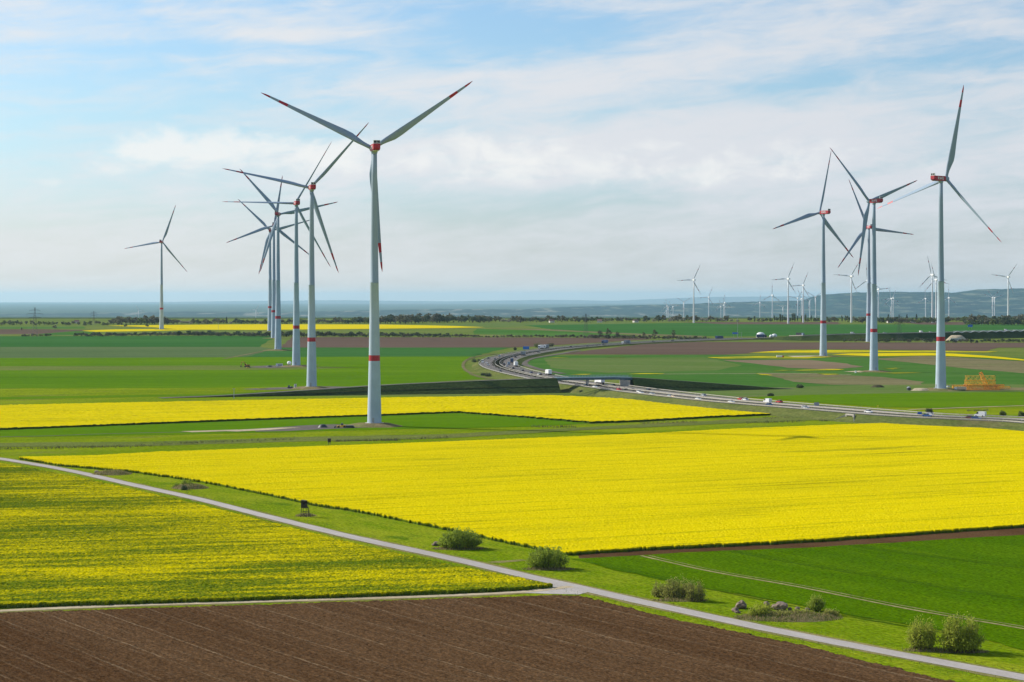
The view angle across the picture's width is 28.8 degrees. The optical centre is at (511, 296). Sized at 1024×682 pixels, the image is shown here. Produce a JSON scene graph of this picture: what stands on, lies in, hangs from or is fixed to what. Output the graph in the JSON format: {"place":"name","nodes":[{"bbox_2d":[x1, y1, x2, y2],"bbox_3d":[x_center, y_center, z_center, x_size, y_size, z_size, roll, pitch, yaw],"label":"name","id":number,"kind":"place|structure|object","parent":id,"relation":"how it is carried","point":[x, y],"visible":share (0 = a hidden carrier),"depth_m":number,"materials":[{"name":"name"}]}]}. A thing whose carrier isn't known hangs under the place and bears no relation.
{"place":"outdoors","nodes":[
{"label":"outdoors","id":0,"kind":"place"},
{"bbox_2d":[0,329,83,333],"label":"ploughed field","id":1,"kind":"structure","parent":0,"point":[19,331],"depth_m":2794.72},
{"bbox_2d":[0,327,84,328],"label":"wheat field","id":2,"kind":"structure","parent":0,"point":[41,327],"depth_m":3133.56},
{"bbox_2d":[42,331,91,334],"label":"wheat field","id":3,"kind":"structure","parent":0,"point":[66,333],"depth_m":2653.74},
{"bbox_2d":[84,329,181,331],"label":"rapeseed field","id":4,"kind":"structure","parent":0,"point":[111,330],"depth_m":2860.66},
{"bbox_2d":[0,336,271,346],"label":"wheat field","id":5,"kind":"structure","parent":0,"point":[132,341],"depth_m":2270.54,"materials":[{"name":"plant"}]},
{"bbox_2d":[0,347,271,357],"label":"pale field","id":6,"kind":"structure","parent":0,"point":[78,352],"depth_m":1930.97,"materials":[{"name":"plant"}]},
{"bbox_2d":[0,356,485,398],"bbox_3d":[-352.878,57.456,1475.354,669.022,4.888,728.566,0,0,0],"label":"wheat field","id":7,"kind":"structure","parent":0,"point":[397,370],"depth_m":1495.19,"materials":[{"name":"plant"}]},
{"bbox_2d":[0,463,552,607],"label":"rapeseed field","id":8,"kind":"structure","parent":0,"point":[66,539],"depth_m":451.85,"materials":[{"name":"plant"}]},
{"bbox_2d":[0,586,572,612],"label":"dirt track","id":9,"kind":"structure","parent":0,"point":[354,598],"depth_m":392.70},
{"bbox_2d":[0,413,584,436],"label":"wheat field","id":10,"kind":"structure","parent":0,"point":[442,420],"depth_m":927.31,"materials":[{"name":"plant"}]},
{"bbox_2d":[116,324,470,329],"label":"rapeseed field","id":11,"kind":"structure","parent":0,"point":[265,326],"depth_m":3222.47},
{"bbox_2d":[159,378,539,397],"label":"overpass road","id":12,"kind":"structure","parent":0,"point":[338,387],"depth_m":1217.94,"materials":[{"name":"asphalt"}]},
{"bbox_2d":[177,378,560,397],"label":"road embankment","id":13,"kind":"structure","parent":0,"point":[540,385],"depth_m":1229.54,"materials":[{"name":"green plant"}]},
{"bbox_2d":[246,347,513,356],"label":"wheat field","id":14,"kind":"structure","parent":0,"point":[384,352],"depth_m":1930.22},
{"bbox_2d":[240,169,336,348],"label":"wind turbine","id":15,"kind":"object","parent":14,"relation":"on","point":[277,317],"visible":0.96,"depth_m":1980.04,"materials":[{"name":"white paint"}]},
{"bbox_2d":[0,395,770,429],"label":"rapeseed field","id":16,"kind":"structure","parent":0,"point":[589,410],"depth_m":1033.26,"materials":[{"name":"plant"}]},
{"bbox_2d":[0,309,778,315],"bbox_3d":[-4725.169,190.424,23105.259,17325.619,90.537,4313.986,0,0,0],"label":"tree line","id":17,"kind":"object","parent":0,"point":[492,312],"depth_m":22930.31,"materials":[{"name":"green plant"}]},
{"bbox_2d":[0,296,812,303],"bbox_3d":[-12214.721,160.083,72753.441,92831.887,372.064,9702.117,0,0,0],"label":"hills","id":18,"kind":"structure","parent":0,"point":[697,300],"depth_m":70785.65,"materials":[{"name":"blue"}]},
{"bbox_2d":[281,337,652,347],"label":"ploughed field","id":19,"kind":"structure","parent":0,"point":[413,342],"depth_m":2268.78,"materials":[{"name":"soil"}]},
{"bbox_2d":[0,595,955,681],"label":"ploughed field","id":20,"kind":"structure","parent":0,"point":[557,638],"depth_m":340.24,"materials":[{"name":"soil"}]},
{"bbox_2d":[461,353,496,379],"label":"dirt track","id":21,"kind":"structure","parent":0,"point":[463,366],"depth_m":1613.11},
{"bbox_2d":[0,302,1023,650],"bbox_3d":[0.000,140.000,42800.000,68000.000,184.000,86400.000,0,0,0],"label":"ground","id":22,"kind":"structure","parent":0,"point":[122,308],"depth_m":1417.23,"materials":[{"name":"plant"}]},
{"bbox_2d":[0,387,305,396],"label":"pasture","id":23,"kind":"structure","parent":22,"relation":"on","point":[19,392],"depth_m":1253.13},
{"bbox_2d":[125,205,185,328],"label":"wind turbine","id":24,"kind":"object","parent":22,"relation":"on","point":[161,323],"visible":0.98,"depth_m":2953.86,"materials":[{"name":"white paint"}]},
{"bbox_2d":[0,365,351,369],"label":"pasture","id":25,"kind":"structure","parent":22,"relation":"on","point":[213,367],"depth_m":1617.01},
{"bbox_2d":[216,427,298,430],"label":"gravel pad","id":26,"kind":"object","parent":22,"relation":"on","point":[255,429],"visible":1,"depth_m":897.55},
{"bbox_2d":[227,175,308,337],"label":"wind turbine","id":27,"kind":"object","parent":22,"relation":"on","point":[273,283],"visible":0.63,"depth_m":2411.05,"materials":[{"name":"white paint"}]},
{"bbox_2d":[253,365,286,367],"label":"gravel pad","id":28,"kind":"object","parent":22,"relation":"on","point":[274,366],"visible":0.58,"depth_m":1615.28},
{"bbox_2d":[224,143,330,364],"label":"wind turbine","id":29,"kind":"object","parent":28,"relation":"on","point":[296,341],"visible":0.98,"depth_m":1631.05,"materials":[{"name":"white paint"}]},
{"bbox_2d":[238,199,308,330],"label":"wind turbine","id":30,"kind":"object","parent":22,"relation":"on","point":[269,285],"visible":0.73,"depth_m":2825.48,"materials":[{"name":"white paint"}]},
{"bbox_2d":[250,386,340,389],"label":"gravel pad","id":31,"kind":"object","parent":22,"relation":"on","point":[280,388],"visible":0.6,"depth_m":1288.31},
{"bbox_2d":[222,124,367,386],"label":"wind turbine","id":32,"kind":"object","parent":31,"relation":"on","point":[311,363],"visible":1,"depth_m":1287.85,"materials":[{"name":"white paint"}]},
{"bbox_2d":[291,386,329,389],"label":"earth mound","id":33,"kind":"object","parent":22,"relation":"on","point":[308,388],"visible":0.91,"depth_m":1282.23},
{"bbox_2d":[256,424,365,431],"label":"gravel pad","id":34,"kind":"object","parent":22,"relation":"on","point":[310,427],"visible":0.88,"depth_m":911.90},
{"bbox_2d":[262,81,471,422],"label":"wind turbine","id":35,"kind":"object","parent":34,"relation":"on","point":[374,399],"visible":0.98,"depth_m":922.43,"materials":[{"name":"metal"}]},
{"bbox_2d":[348,422,400,427],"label":"earth mound","id":36,"kind":"object","parent":22,"relation":"on","point":[376,425],"visible":0.93,"depth_m":916.88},
{"bbox_2d":[0,416,816,446],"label":"pasture","id":37,"kind":"structure","parent":22,"relation":"on","point":[320,438],"depth_m":847.63,"materials":[{"name":"green plant"}]},
{"bbox_2d":[0,405,988,449],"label":"dry weeds","id":38,"kind":"object","parent":22,"relation":"on","point":[381,439],"visible":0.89,"depth_m":828.56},
{"bbox_2d":[0,465,1023,608],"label":"field edge stems","id":39,"kind":"object","parent":22,"relation":"on","point":[283,598],"visible":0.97,"depth_m":403.87,"materials":[{"name":"green plant"}]},
{"bbox_2d":[0,458,1023,681],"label":"grass verge","id":40,"kind":"object","parent":22,"relation":"on","point":[864,630],"depth_m":412.23,"materials":[{"name":"plant"}]},
{"bbox_2d":[300,500,310,516],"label":"hunting stand","id":41,"kind":"object","parent":40,"relation":"on","point":[303,503],"visible":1,"depth_m":542.12,"materials":[{"name":"brown wood"}]},
{"bbox_2d":[437,526,484,548],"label":"shrub","id":42,"kind":"object","parent":40,"relation":"on","point":[456,539],"visible":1,"depth_m":472.79,"materials":[{"name":"green plant"}]},
{"bbox_2d":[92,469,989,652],"bbox_3d":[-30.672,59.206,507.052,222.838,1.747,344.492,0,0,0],"label":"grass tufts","id":43,"kind":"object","parent":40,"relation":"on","point":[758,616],"visible":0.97,"depth_m":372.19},
{"bbox_2d":[524,545,569,567],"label":"shrub","id":44,"kind":"object","parent":40,"relation":"on","point":[547,558],"visible":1,"depth_m":437.89,"materials":[{"name":"green plant"}]},
{"bbox_2d":[651,580,667,596],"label":"shrub","id":45,"kind":"object","parent":40,"relation":"on","point":[655,591],"visible":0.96,"depth_m":397.42,"materials":[{"name":"green plant"}]},
{"bbox_2d":[659,573,694,598],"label":"shrub","id":46,"kind":"object","parent":40,"relation":"on","point":[675,590],"visible":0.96,"depth_m":394.71,"materials":[{"name":"green plant"}]},
{"bbox_2d":[684,579,708,601],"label":"shrub","id":47,"kind":"object","parent":40,"relation":"on","point":[692,596],"visible":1,"depth_m":391.70,"materials":[{"name":"green plant"}]},
{"bbox_2d":[735,600,746,608],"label":"boulder","id":48,"kind":"object","parent":40,"relation":"on","point":[741,604],"visible":1,"depth_m":382.58,"materials":[{"name":"stone"}]},
{"bbox_2d":[773,601,787,609],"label":"boulder","id":49,"kind":"object","parent":40,"relation":"on","point":[780,605],"visible":0.92,"depth_m":380.14,"materials":[{"name":"stone"}]},
{"bbox_2d":[741,613,837,621],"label":"rubble mound","id":50,"kind":"object","parent":40,"relation":"on","point":[806,620],"visible":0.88,"depth_m":368.93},
{"bbox_2d":[747,602,769,615],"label":"shrub","id":51,"kind":"object","parent":50,"relation":"on","point":[764,610],"visible":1,"depth_m":371.18,"materials":[{"name":"green plant"}]},
{"bbox_2d":[805,593,825,610],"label":"shrub","id":52,"kind":"object","parent":50,"relation":"on","point":[815,604],"visible":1,"depth_m":379.44,"materials":[{"name":"green plant"}]},
{"bbox_2d":[819,608,839,615],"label":"shrub","id":53,"kind":"object","parent":50,"relation":"on","point":[831,612],"visible":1,"depth_m":373.60,"materials":[{"name":"green plant"}]},
{"bbox_2d":[904,614,942,651],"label":"shrub","id":54,"kind":"object","parent":40,"relation":"on","point":[920,638],"visible":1,"depth_m":337.27,"materials":[{"name":"green plant"}]},
{"bbox_2d":[934,611,986,653],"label":"shrub","id":55,"kind":"object","parent":40,"relation":"on","point":[955,638],"visible":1,"depth_m":334.96,"materials":[{"name":"green plant"}]},
{"bbox_2d":[0,457,1023,681],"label":"road shoulder","id":56,"kind":"object","parent":22,"relation":"on","point":[823,643],"visible":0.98,"depth_m":398.94},
{"bbox_2d":[441,322,642,327],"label":"pasture","id":57,"kind":"structure","parent":22,"relation":"on","point":[486,325],"depth_m":3457.87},
{"bbox_2d":[525,584,585,593],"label":"road junction","id":58,"kind":"object","parent":22,"relation":"on","point":[568,590],"visible":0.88,"depth_m":404.87,"materials":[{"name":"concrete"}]},
{"bbox_2d":[544,357,740,372],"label":"pasture","id":59,"kind":"structure","parent":22,"relation":"on","point":[646,364],"depth_m":1672.49,"materials":[{"name":"plant"}]},
{"bbox_2d":[677,266,700,322],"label":"wind turbine","id":60,"kind":"object","parent":22,"relation":"on","point":[693,279],"visible":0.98,"depth_m":3668.04,"materials":[{"name":"white paint"}]},
{"bbox_2d":[480,338,1023,422],"bbox_3d":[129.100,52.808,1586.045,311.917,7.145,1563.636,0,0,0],"label":"motorway","id":61,"kind":"structure","parent":22,"relation":"on","point":[489,361],"depth_m":1161.38,"materials":[{"name":"asphalt"}]},
{"bbox_2d":[479,338,1023,422],"bbox_3d":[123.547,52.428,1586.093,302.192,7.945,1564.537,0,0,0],"label":"guardrail","id":62,"kind":"object","parent":61,"relation":"on","point":[743,403],"visible":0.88,"depth_m":1053.09,"materials":[{"name":"metal"}]},
{"bbox_2d":[500,339,1015,419],"bbox_3d":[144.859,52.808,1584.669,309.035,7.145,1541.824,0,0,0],"label":"motorway","id":63,"kind":"structure","parent":22,"relation":"on","point":[511,365],"depth_m":1414.71,"materials":[{"name":"asphalt"}]},
{"bbox_2d":[499,338,1023,418],"bbox_3d":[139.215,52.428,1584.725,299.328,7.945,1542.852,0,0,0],"label":"guardrail","id":64,"kind":"object","parent":63,"relation":"on","point":[724,398],"visible":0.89,"depth_m":1131.68,"materials":[{"name":"metal"}]},
{"bbox_2d":[495,340,1023,420],"bbox_3d":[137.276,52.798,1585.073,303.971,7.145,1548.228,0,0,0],"label":"median strip","id":65,"kind":"object","parent":22,"relation":"on","point":[791,405],"visible":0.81,"depth_m":1023.52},
{"bbox_2d":[492,344,653,392],"bbox_3d":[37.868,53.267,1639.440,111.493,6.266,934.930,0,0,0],"label":"median scrub","id":66,"kind":"object","parent":65,"relation":"on","point":[501,362],"visible":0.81,"depth_m":1561.26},
{"bbox_2d":[495,338,1023,420],"bbox_3d":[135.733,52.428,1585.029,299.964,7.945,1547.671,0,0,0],"label":"guardrail","id":67,"kind":"object","parent":65,"relation":"on","point":[748,401],"visible":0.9,"depth_m":1067.98,"materials":[{"name":"metal"}]},
{"bbox_2d":[578,527,1023,557],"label":"ploughed strip","id":68,"kind":"object","parent":22,"relation":"on","point":[984,533],"visible":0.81,"depth_m":485.82,"materials":[{"name":"soil"}]},
{"bbox_2d":[773,153,852,355],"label":"wind turbine","id":69,"kind":"object","parent":22,"relation":"on","point":[823,341],"visible":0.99,"depth_m":1835.77,"materials":[{"name":"white paint"}]},
{"bbox_2d":[833,263,858,322],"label":"wind turbine","id":70,"kind":"object","parent":22,"relation":"on","point":[851,275],"visible":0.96,"depth_m":3713.51,"materials":[{"name":"white paint"}]},
{"bbox_2d":[693,384,1023,397],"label":"pasture","id":71,"kind":"structure","parent":22,"relation":"on","point":[846,389],"depth_m":1253.89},
{"bbox_2d":[830,148,916,370],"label":"wind turbine","id":72,"kind":"object","parent":22,"relation":"on","point":[873,333],"visible":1,"depth_m":1544.31,"materials":[{"name":"white paint"}]},
{"bbox_2d":[838,181,912,341],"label":"wind turbine","id":73,"kind":"object","parent":22,"relation":"on","point":[868,314],"visible":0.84,"depth_m":2254.76,"materials":[{"name":"white paint"}]},
{"bbox_2d":[961,387,1023,390],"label":"gravel pad","id":74,"kind":"object","parent":22,"relation":"on","point":[1016,388],"visible":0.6,"depth_m":1276.23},
{"bbox_2d":[877,85,999,388],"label":"wind turbine","id":75,"kind":"object","parent":74,"relation":"on","point":[940,381],"visible":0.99,"depth_m":1267.19,"materials":[{"name":"white paint"}]},
{"bbox_2d":[967,385,999,389],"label":"crane section","id":76,"kind":"object","parent":74,"relation":"on","point":[984,387],"visible":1,"depth_m":1269.99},
{"bbox_2d":[965,380,995,384],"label":"crane section","id":77,"kind":"object","parent":76,"relation":"on","point":[994,382],"visible":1,"depth_m":1271.24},
{"bbox_2d":[996,264,1016,315],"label":"wind turbine","id":78,"kind":"object","parent":22,"relation":"on","point":[1008,276],"visible":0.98,"depth_m":4299.03,"materials":[{"name":"white paint"}]},
{"bbox_2d":[0,458,1023,679],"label":"farm road","id":79,"kind":"structure","parent":0,"point":[1008,674],"depth_m":403.39,"materials":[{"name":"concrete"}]},
{"bbox_2d":[0,0,1023,301],"label":"sky","id":80,"kind":"structure","parent":0,"point":[600,150],"materials":[{"name":"blue"}]},
{"bbox_2d":[19,423,1023,555],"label":"rapeseed field","id":81,"kind":"structure","parent":0,"point":[577,495],"depth_m":637.69,"materials":[{"name":"plant"}]},
{"bbox_2d":[473,329,626,336],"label":"wheat field","id":82,"kind":"structure","parent":0,"point":[513,332],"depth_m":2720.34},
{"bbox_2d":[522,350,580,373],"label":"slip road","id":83,"kind":"structure","parent":0,"point":[525,363],"depth_m":1696.38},
{"bbox_2d":[496,328,701,336],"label":"fallow field","id":84,"kind":"structure","parent":0,"point":[605,332],"depth_m":2717.25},
{"bbox_2d":[523,301,799,313],"bbox_3d":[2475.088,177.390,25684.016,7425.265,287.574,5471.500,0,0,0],"label":"hills","id":85,"kind":"structure","parent":0,"point":[747,307],"depth_m":25461.80,"materials":[{"name":"green plant"}]},
{"bbox_2d":[630,378,787,391],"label":"road embankment","id":86,"kind":"structure","parent":0,"point":[668,385],"depth_m":1261.29,"materials":[{"name":"green plant"}]},
{"bbox_2d":[472,339,1023,430],"bbox_3d":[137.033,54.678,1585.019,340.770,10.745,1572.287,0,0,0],"label":"motorway bank","id":87,"kind":"structure","parent":0,"point":[778,411],"depth_m":1025.13,"materials":[{"name":"plant"}]},
{"bbox_2d":[554,375,631,385],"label":"overpass bridge","id":88,"kind":"structure","parent":87,"relation":"on","point":[624,381],"depth_m":1254.38,"materials":[{"name":"paint"}]},
{"bbox_2d":[516,338,1023,417],"bbox_3d":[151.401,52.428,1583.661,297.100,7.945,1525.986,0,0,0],"label":"guardrail","id":89,"kind":"object","parent":87,"relation":"on","point":[760,399],"visible":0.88,"depth_m":1114.35,"materials":[{"name":"metal"}]},
{"bbox_2d":[689,322,839,323],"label":"ploughed field","id":90,"kind":"structure","parent":0,"point":[766,322],"depth_m":3712.27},
{"bbox_2d":[774,264,794,323],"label":"wind turbine","id":91,"kind":"object","parent":90,"relation":"on","point":[788,279],"visible":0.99,"depth_m":3564.71,"materials":[{"name":"white paint"}]},
{"bbox_2d":[794,273,809,321],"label":"wind turbine","id":92,"kind":"object","parent":90,"relation":"on","point":[803,298],"visible":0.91,"depth_m":3713.90,"materials":[{"name":"white paint"}]},
{"bbox_2d":[709,356,820,358],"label":"rapeseed field","id":93,"kind":"structure","parent":0,"point":[760,357],"depth_m":1809.79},
{"bbox_2d":[595,563,938,631],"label":"tractor track","id":94,"kind":"structure","parent":0,"point":[757,598],"depth_m":394.98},
{"bbox_2d":[599,562,940,629],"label":"tractor track","id":95,"kind":"structure","parent":0,"point":[761,597],"depth_m":398.94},
{"bbox_2d":[525,323,1023,335],"bbox_3d":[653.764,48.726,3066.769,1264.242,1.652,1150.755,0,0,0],"label":"wheat field","id":96,"kind":"structure","parent":0,"point":[701,329],"depth_m":3036.15,"materials":[{"name":"plant"}]},
{"bbox_2d":[528,355,1023,386],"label":"wheat field","id":97,"kind":"structure","parent":0,"point":[925,373],"depth_m":1530.98,"materials":[{"name":"plant"}]},
{"bbox_2d":[791,369,842,370],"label":"rapeseed patch","id":98,"kind":"object","parent":97,"relation":"on","point":[817,370],"visible":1,"depth_m":1561.86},
{"bbox_2d":[725,360,861,368],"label":"fallow field","id":99,"kind":"structure","parent":0,"point":[812,364],"depth_m":1690.55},
{"bbox_2d":[564,342,1023,354],"bbox_3d":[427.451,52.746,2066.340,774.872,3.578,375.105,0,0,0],"label":"ploughed field","id":100,"kind":"structure","parent":0,"point":[704,348],"depth_m":2058.61,"materials":[{"name":"soil"}]},
{"bbox_2d":[573,535,1023,649],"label":"wheat field","id":101,"kind":"structure","parent":0,"point":[966,575],"depth_m":428.00,"materials":[{"name":"plant"}]},
{"bbox_2d":[641,555,1023,628],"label":"tractor track","id":102,"kind":"structure","parent":0,"point":[830,593],"depth_m":402.31,"materials":[{"name":"soil"}]},
{"bbox_2d":[649,555,1023,626],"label":"tractor track","id":103,"kind":"structure","parent":0,"point":[842,593],"depth_m":398.94,"materials":[{"name":"soil"}]},
{"bbox_2d":[761,373,922,384],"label":"fallow field","id":104,"kind":"structure","parent":0,"point":[832,379],"depth_m":1414.46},
{"bbox_2d":[750,350,995,352],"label":"rapeseed field","id":105,"kind":"structure","parent":0,"point":[818,351],"depth_m":1950.49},
{"bbox_2d":[726,550,1023,600],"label":"tractor track","id":106,"kind":"structure","parent":0,"point":[873,576],"depth_m":426.05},
{"bbox_2d":[753,392,1023,407],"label":"wheat field","id":107,"kind":"structure","parent":0,"point":[951,399],"depth_m":1160.23,"materials":[{"name":"plant"}]},
{"bbox_2d":[754,331,1023,340],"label":"motorway bank","id":108,"kind":"structure","parent":0,"point":[975,335],"depth_m":2329.15,"materials":[{"name":"green plant"}]},
{"bbox_2d":[789,330,1021,335],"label":"crash barrier","id":109,"kind":"object","parent":108,"relation":"on","point":[893,333],"visible":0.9,"depth_m":2318.19,"materials":[{"name":"metal"}]},
{"bbox_2d":[764,288,1023,315],"bbox_3d":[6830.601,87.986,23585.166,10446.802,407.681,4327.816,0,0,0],"label":"hills","id":110,"kind":"structure","parent":0,"point":[976,302],"depth_m":23064.24,"materials":[{"name":"green plant"}]},
{"bbox_2d":[833,353,1023,359],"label":"rapeseed field","id":111,"kind":"structure","parent":0,"point":[905,354],"depth_m":1877.51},
{"bbox_2d":[903,322,964,324],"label":"ploughed field","id":112,"kind":"structure","parent":0,"point":[946,323],"depth_m":3574.30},
{"bbox_2d":[922,256,944,322],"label":"wind turbine","id":113,"kind":"object","parent":112,"relation":"on","point":[932,275],"visible":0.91,"depth_m":3695.14,"materials":[{"name":"white paint"}]},
{"bbox_2d":[924,264,947,317],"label":"wind turbine","id":114,"kind":"object","parent":112,"relation":"on","point":[935,294],"visible":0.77,"depth_m":3751.18,"materials":[{"name":"white paint"}]},
{"bbox_2d":[927,388,960,390],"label":"pad","id":115,"kind":"object","parent":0,"point":[947,389],"visible":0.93,"depth_m":1261.71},
{"bbox_2d":[878,356,1023,372],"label":"fallow field","id":116,"kind":"structure","parent":0,"point":[995,365],"depth_m":1709.93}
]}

